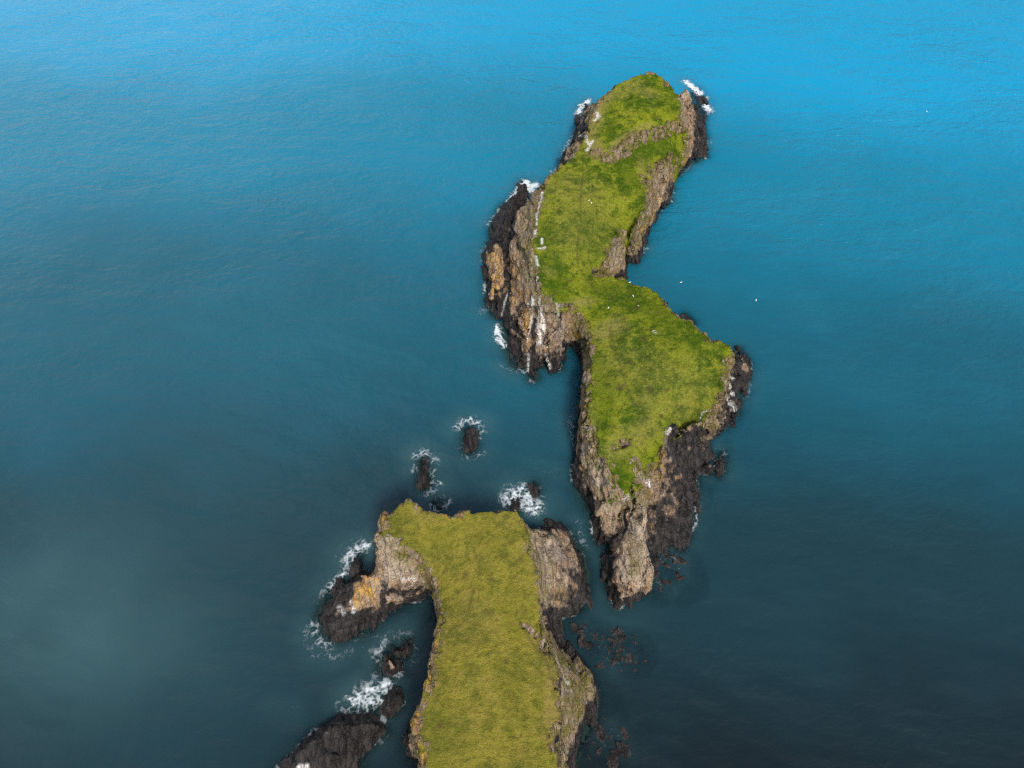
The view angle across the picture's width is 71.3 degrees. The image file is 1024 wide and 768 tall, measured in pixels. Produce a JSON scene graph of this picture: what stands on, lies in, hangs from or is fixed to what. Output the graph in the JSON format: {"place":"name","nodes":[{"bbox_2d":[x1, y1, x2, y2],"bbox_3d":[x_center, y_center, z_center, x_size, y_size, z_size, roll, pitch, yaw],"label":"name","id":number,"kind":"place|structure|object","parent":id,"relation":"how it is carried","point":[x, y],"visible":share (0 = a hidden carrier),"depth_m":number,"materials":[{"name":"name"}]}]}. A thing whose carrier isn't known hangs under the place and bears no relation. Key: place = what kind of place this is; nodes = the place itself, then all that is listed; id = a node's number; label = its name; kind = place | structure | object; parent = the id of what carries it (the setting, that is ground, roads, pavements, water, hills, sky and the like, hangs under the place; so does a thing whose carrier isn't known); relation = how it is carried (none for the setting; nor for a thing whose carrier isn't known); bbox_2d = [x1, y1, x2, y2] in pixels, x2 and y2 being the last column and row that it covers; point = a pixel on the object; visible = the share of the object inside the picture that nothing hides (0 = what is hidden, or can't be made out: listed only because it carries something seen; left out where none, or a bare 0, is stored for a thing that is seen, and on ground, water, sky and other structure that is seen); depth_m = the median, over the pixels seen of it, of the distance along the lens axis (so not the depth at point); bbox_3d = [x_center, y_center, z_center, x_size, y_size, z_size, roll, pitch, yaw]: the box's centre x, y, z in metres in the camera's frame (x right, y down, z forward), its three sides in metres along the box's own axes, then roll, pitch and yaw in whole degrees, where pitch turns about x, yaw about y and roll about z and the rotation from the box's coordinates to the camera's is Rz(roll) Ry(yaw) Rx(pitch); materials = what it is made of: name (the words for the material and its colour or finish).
{"place":"outdoors","nodes":[
{"label":"outdoors","id":0,"kind":"place"},
{"bbox_2d":[314,498,598,767],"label":"headland","id":1,"kind":"structure","parent":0,"point":[509,682],"depth_m":108.44,"materials":[{"name":"green plant"}]},
{"bbox_2d":[0,0,1023,767],"bbox_3d":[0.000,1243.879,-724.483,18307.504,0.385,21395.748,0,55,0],"label":"sea","id":2,"kind":"structure","parent":0,"point":[254,366],"depth_m":149.78,"materials":[{"name":"liquid"}]},
{"bbox_2d":[331,80,711,706],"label":"surf","id":3,"kind":"structure","parent":2,"relation":"on","point":[532,186],"depth_m":131.80,"materials":[{"name":"white liquid"}]},
{"bbox_2d":[594,662,605,668],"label":"boulder","id":4,"kind":"object","parent":2,"relation":"in","point":[599,666],"visible":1,"depth_m":114.58,"materials":[{"name":"stone"}]},
{"bbox_2d":[611,629,623,635],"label":"boulder","id":5,"kind":"object","parent":2,"relation":"in","point":[615,632],"visible":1,"depth_m":117.62,"materials":[{"name":"stone"}]},
{"bbox_2d":[616,636,625,643],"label":"boulder","id":6,"kind":"object","parent":2,"relation":"in","point":[619,639],"visible":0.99,"depth_m":116.91,"materials":[{"name":"stone"}]},
{"bbox_2d":[616,740,630,758],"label":"boulder","id":7,"kind":"object","parent":2,"relation":"in","point":[624,750],"visible":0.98,"depth_m":107.55,"materials":[{"name":"grey stone"}]},
{"bbox_2d":[622,734,629,739],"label":"boulder","id":8,"kind":"object","parent":2,"relation":"in","point":[625,737],"visible":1,"depth_m":108.73,"materials":[{"name":"grey stone"}]},
{"bbox_2d":[276,88,751,767],"bbox_3d":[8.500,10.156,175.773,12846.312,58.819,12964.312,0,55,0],"label":"seabed","id":9,"kind":"structure","parent":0,"point":[578,494],"depth_m":130.07,"materials":[{"name":"black stone"}]},
{"bbox_2d":[278,709,391,767],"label":"sea rock","id":10,"kind":"object","parent":9,"relation":"on","point":[344,738],"visible":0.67,"depth_m":106.86,"materials":[{"name":"grey stone"}]},
{"bbox_2d":[345,553,364,580],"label":"sea rock","id":11,"kind":"object","parent":9,"relation":"on","point":[356,566],"visible":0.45,"depth_m":123.39,"materials":[{"name":"grey stone"}]},
{"bbox_2d":[368,684,404,720],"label":"sea rock","id":12,"kind":"object","parent":9,"relation":"on","point":[391,706],"visible":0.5,"depth_m":110.95,"materials":[{"name":"grey stone"}]},
{"bbox_2d":[376,649,404,679],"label":"sea rock","id":13,"kind":"object","parent":9,"relation":"on","point":[391,666],"visible":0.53,"depth_m":114.28,"materials":[{"name":"stone"}]},
{"bbox_2d":[389,638,413,661],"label":"sea rock","id":14,"kind":"object","parent":9,"relation":"on","point":[403,652],"visible":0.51,"depth_m":115.80,"materials":[{"name":"stone"}]},
{"bbox_2d":[415,456,433,491],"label":"sea stack","id":15,"kind":"object","parent":9,"relation":"on","point":[423,481],"visible":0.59,"depth_m":133.49,"materials":[{"name":"grey stone"}]},
{"bbox_2d":[430,500,445,512],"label":"sea rock","id":16,"kind":"object","parent":9,"relation":"on","point":[437,506],"visible":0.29,"depth_m":130.85,"materials":[{"name":"black stone"}]},
{"bbox_2d":[461,424,478,455],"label":"sea stack","id":17,"kind":"object","parent":9,"relation":"on","point":[469,445],"visible":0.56,"depth_m":137.87,"materials":[{"name":"grey stone"}]},
{"bbox_2d":[507,495,522,513],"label":"sea rock","id":18,"kind":"object","parent":9,"relation":"on","point":[515,504],"visible":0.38,"depth_m":130.57,"materials":[{"name":"grey stone"}]},
{"bbox_2d":[527,481,541,498],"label":"sea rock","id":19,"kind":"object","parent":9,"relation":"on","point":[533,490],"visible":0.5,"depth_m":132.44,"materials":[{"name":"grey stone"}]},
{"bbox_2d":[570,623,577,627],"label":"boulder","id":20,"kind":"object","parent":9,"relation":"on","point":[574,625],"visible":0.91,"depth_m":118.28,"materials":[{"name":"stone"}]},
{"bbox_2d":[576,628,583,635],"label":"boulder","id":21,"kind":"object","parent":9,"relation":"on","point":[579,632],"visible":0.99,"depth_m":117.50,"materials":[{"name":"grey stone"}]},
{"bbox_2d":[578,633,585,647],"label":"boulder","id":22,"kind":"object","parent":9,"relation":"on","point":[581,640],"visible":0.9,"depth_m":116.70,"materials":[{"name":"grey stone"}]},
{"bbox_2d":[578,741,586,753],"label":"boulder","id":23,"kind":"object","parent":9,"relation":"on","point":[581,747],"visible":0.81,"depth_m":108.07,"materials":[{"name":"black stone"}]},
{"bbox_2d":[585,641,593,649],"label":"boulder","id":24,"kind":"object","parent":9,"relation":"on","point":[588,645],"visible":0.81,"depth_m":116.33,"materials":[{"name":"stone"}]},
{"bbox_2d":[589,720,606,741],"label":"boulder","id":25,"kind":"object","parent":9,"relation":"on","point":[600,733],"visible":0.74,"depth_m":108.96,"materials":[{"name":"grey stone"}]},
{"bbox_2d":[607,636,616,643],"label":"boulder","id":26,"kind":"object","parent":9,"relation":"on","point":[609,638],"visible":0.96,"depth_m":116.92,"materials":[{"name":"stone"}]},
{"bbox_2d":[606,748,619,767],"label":"boulder","id":27,"kind":"object","parent":9,"relation":"on","point":[612,759],"visible":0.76,"depth_m":106.73,"materials":[{"name":"grey stone"}]},
{"bbox_2d":[610,658,619,664],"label":"boulder","id":28,"kind":"object","parent":9,"relation":"on","point":[613,661],"visible":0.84,"depth_m":115.10,"materials":[{"name":"stone"}]},
{"bbox_2d":[618,645,624,651],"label":"boulder","id":29,"kind":"object","parent":9,"relation":"on","point":[621,649],"visible":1,"depth_m":116.25,"materials":[{"name":"stone"}]},
{"bbox_2d":[619,726,627,734],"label":"boulder","id":30,"kind":"object","parent":9,"relation":"on","point":[622,729],"visible":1,"depth_m":109.22,"materials":[{"name":"stone"}]},
{"bbox_2d":[653,555,659,562],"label":"boulder","id":31,"kind":"object","parent":9,"relation":"on","point":[657,560],"visible":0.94,"depth_m":124.63,"materials":[{"name":"stone"}]},
{"bbox_2d":[651,559,662,567],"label":"boulder","id":32,"kind":"object","parent":9,"relation":"on","point":[657,565],"visible":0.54,"depth_m":124.32,"materials":[{"name":"stone"}]},
{"bbox_2d":[652,548,663,556],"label":"boulder","id":33,"kind":"object","parent":9,"relation":"on","point":[657,552],"visible":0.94,"depth_m":125.63,"materials":[{"name":"stone"}]},
{"bbox_2d":[663,580,671,584],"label":"boulder","id":34,"kind":"object","parent":9,"relation":"on","point":[668,582],"visible":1,"depth_m":122.41,"materials":[{"name":"stone"}]},
{"bbox_2d":[664,549,671,556],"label":"boulder","id":35,"kind":"object","parent":9,"relation":"on","point":[666,553],"visible":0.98,"depth_m":125.47,"materials":[{"name":"stone"}]},
{"bbox_2d":[668,551,687,564],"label":"boulder","id":36,"kind":"object","parent":9,"relation":"on","point":[680,560],"visible":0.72,"depth_m":124.81,"materials":[{"name":"stone"}]},
{"bbox_2d":[674,576,685,580],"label":"boulder","id":37,"kind":"object","parent":9,"relation":"on","point":[680,578],"visible":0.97,"depth_m":122.83,"materials":[{"name":"grey stone"}]},
{"bbox_2d":[679,313,696,324],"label":"sea rock","id":38,"kind":"object","parent":9,"relation":"on","point":[684,316],"visible":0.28,"depth_m":156.81,"materials":[{"name":"grey stone"}]},
{"bbox_2d":[701,460,715,476],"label":"sea rock","id":39,"kind":"object","parent":9,"relation":"on","point":[707,469],"visible":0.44,"depth_m":134.58,"materials":[{"name":"grey stone"}]},
{"bbox_2d":[714,451,728,479],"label":"sea rock","id":40,"kind":"object","parent":9,"relation":"on","point":[721,461],"visible":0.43,"depth_m":135.48,"materials":[{"name":"grey stone"}]},
{"bbox_2d":[480,71,752,610],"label":"island","id":41,"kind":"structure","parent":0,"point":[659,404],"depth_m":146.85,"materials":[{"name":"green plant"}]}
]}

